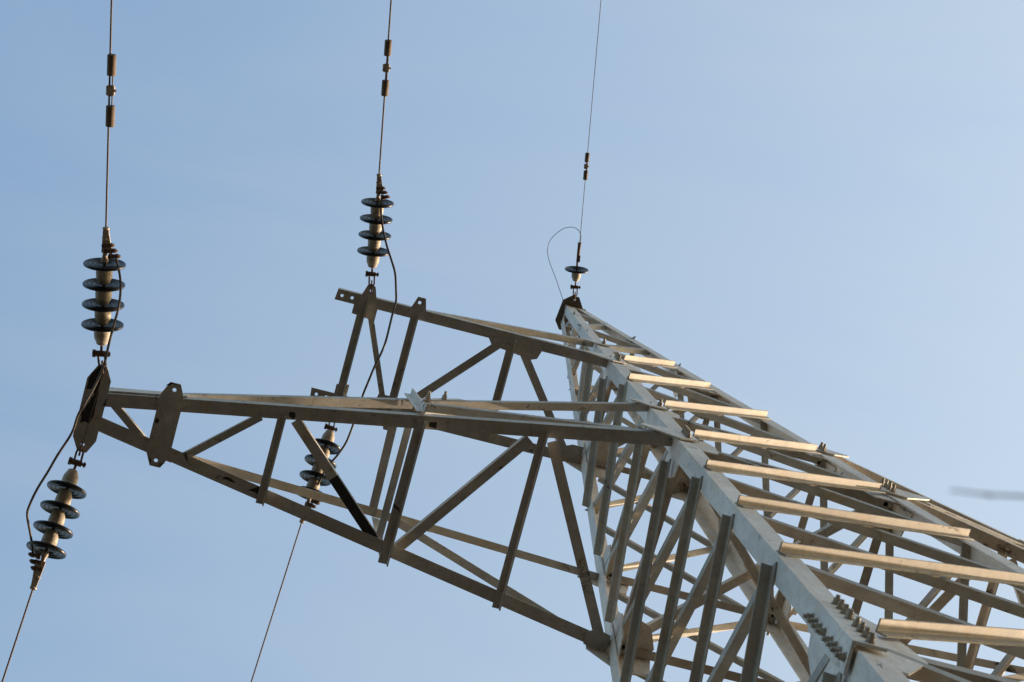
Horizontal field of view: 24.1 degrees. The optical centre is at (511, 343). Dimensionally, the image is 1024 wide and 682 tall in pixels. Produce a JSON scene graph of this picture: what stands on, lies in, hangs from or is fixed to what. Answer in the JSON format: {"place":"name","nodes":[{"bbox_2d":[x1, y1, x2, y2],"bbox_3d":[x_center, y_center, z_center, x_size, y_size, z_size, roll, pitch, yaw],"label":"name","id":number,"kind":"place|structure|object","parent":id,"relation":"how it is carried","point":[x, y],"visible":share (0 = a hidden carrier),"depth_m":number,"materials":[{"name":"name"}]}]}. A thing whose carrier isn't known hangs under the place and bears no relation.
{"place":"outdoors","nodes":[
{"label":"outdoors","id":0,"kind":"place"},
{"bbox_2d":[0,0,1023,681],"label":"sky","id":1,"kind":"structure","parent":0,"point":[813,210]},
{"bbox_2d":[950,489,1023,497],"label":"wire","id":2,"kind":"object","parent":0,"point":[998,495],"visible":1,"depth_m":1.49,"materials":[{"name":"grey metal"}]},
{"bbox_3d":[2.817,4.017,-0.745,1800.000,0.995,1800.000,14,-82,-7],"label":"ground","id":3,"kind":"structure","parent":0,"visible":0},
{"bbox_2d":[73,284,1023,681],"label":"lattice tower","id":4,"kind":"structure","parent":3,"relation":"on","point":[845,640],"depth_m":14.91,"materials":[{"name":"grey metal"}]},
{"bbox_2d":[26,441,86,590],"bbox_3d":[-2.731,1.035,14.464,0.248,0.531,0.854,18,-83,-7],"label":"insulator string","id":5,"kind":"object","parent":4,"relation":"attached to","point":[66,489],"visible":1,"depth_m":14.42,"materials":[{"name":"metal"}]},
{"bbox_2d":[1,589,32,681],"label":"conductor","id":6,"kind":"object","parent":5,"relation":"attached to","point":[21,623],"visible":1,"depth_m":14.16,"materials":[{"name":"metal"}]},
{"bbox_2d":[83,374,102,442],"bbox_3d":[-2.548,0.403,14.600,0.007,0.020,0.448,16,-82,-7],"label":"binding wire","id":7,"kind":"object","parent":4,"relation":"attached to","point":[92,408],"visible":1,"depth_m":14.59,"materials":[{"name":"metal"}]},
{"bbox_2d":[81,226,125,375],"bbox_3d":[-2.459,-0.247,14.455,0.256,0.302,0.927,3,-81,-5],"label":"insulator string","id":8,"kind":"object","parent":4,"relation":"attached to","point":[103,285],"visible":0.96,"depth_m":14.41,"materials":[{"name":"metal"}]},
{"bbox_2d":[26,258,121,552],"bbox_3d":[-2.594,0.402,14.286,0.160,0.459,1.858,19,-83,-7],"label":"jumper cable","id":9,"kind":"object","parent":8,"relation":"attached to","point":[78,413],"visible":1,"depth_m":14.16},
{"bbox_2d":[105,0,112,226],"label":"conductor","id":10,"kind":"object","parent":8,"relation":"attached to","point":[110,46],"visible":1,"depth_m":14.18,"materials":[{"name":"metal"}]},
{"bbox_2d":[105,54,116,126],"bbox_3d":[-2.351,-1.485,14.103,0.063,0.107,0.432,3,-81,-5],"label":"vibration damper","id":11,"kind":"object","parent":10,"relation":"attached to","point":[111,90],"visible":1,"depth_m":14.10,"materials":[{"name":"metal"}]},
{"bbox_2d":[299,422,340,523],"bbox_3d":[-1.549,0.988,19.364,0.268,0.602,0.875,19,-83,-7],"label":"insulator string","id":12,"kind":"object","parent":4,"relation":"attached to","point":[328,446],"visible":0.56,"depth_m":19.31,"materials":[{"name":"metal"}]},
{"bbox_2d":[251,523,301,681],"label":"conductor","id":13,"kind":"object","parent":12,"relation":"attached to","point":[276,603],"visible":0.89,"depth_m":18.85,"materials":[{"name":"metal"}]},
{"bbox_2d":[357,174,393,292],"bbox_3d":[-1.095,-0.877,19.300,0.266,0.316,0.987,4,-81,-5],"label":"insulator string","id":14,"kind":"object","parent":4,"relation":"attached to","point":[373,251],"visible":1,"depth_m":19.26,"materials":[{"name":"metal"}]},
{"bbox_2d":[317,198,396,485],"bbox_3d":[-1.185,0.072,19.134,0.316,0.564,2.462,14,-82,-7],"label":"jumper cable","id":15,"kind":"object","parent":14,"relation":"attached to","point":[375,364],"visible":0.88,"depth_m":19.03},
{"bbox_2d":[378,0,391,173],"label":"conductor","id":16,"kind":"object","parent":14,"relation":"attached to","point":[384,96],"visible":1,"depth_m":19.01,"materials":[{"name":"metal"}]},
{"bbox_2d":[381,39,391,95],"bbox_3d":[-0.981,-2.172,18.933,0.067,0.112,0.449,3,-81,-5],"label":"vibration damper","id":17,"kind":"object","parent":16,"relation":"attached to","point":[386,67],"visible":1,"depth_m":18.92,"materials":[{"name":"metal"}]},
{"bbox_2d":[547,227,580,320],"bbox_3d":[0.515,-0.758,25.581,0.335,0.466,0.988,14,-82,-7],"label":"jumper cable","id":18,"kind":"object","parent":4,"relation":"attached to","point":[551,266],"visible":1,"depth_m":25.70,"materials":[{"name":"metal"}]},
{"bbox_2d":[565,242,588,300],"bbox_3d":[0.695,-0.762,25.639,0.252,0.254,0.640,14,-82,-7],"label":"insulator string","id":19,"kind":"object","parent":4,"relation":"attached to","point":[576,271],"visible":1,"depth_m":25.62,"materials":[{"name":"metal"}]},
{"bbox_2d":[579,2,600,242],"bbox_3d":[3.050,-31.355,18.116,0.007,5.364,62.356,3,-81,-5],"label":"earth wire","id":20,"kind":"object","parent":19,"relation":"attached to","point":[591,112],"visible":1,"depth_m":25.14,"materials":[{"name":"metal"}]},
{"bbox_2d":[583,153,589,179],"bbox_3d":[0.797,-1.866,25.323,0.056,0.083,0.293,3,-81,-5],"label":"vibration damper","id":21,"kind":"object","parent":20,"relation":"attached to","point":[585,174],"visible":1,"depth_m":25.32,"materials":[{"name":"metal"}]}
]}

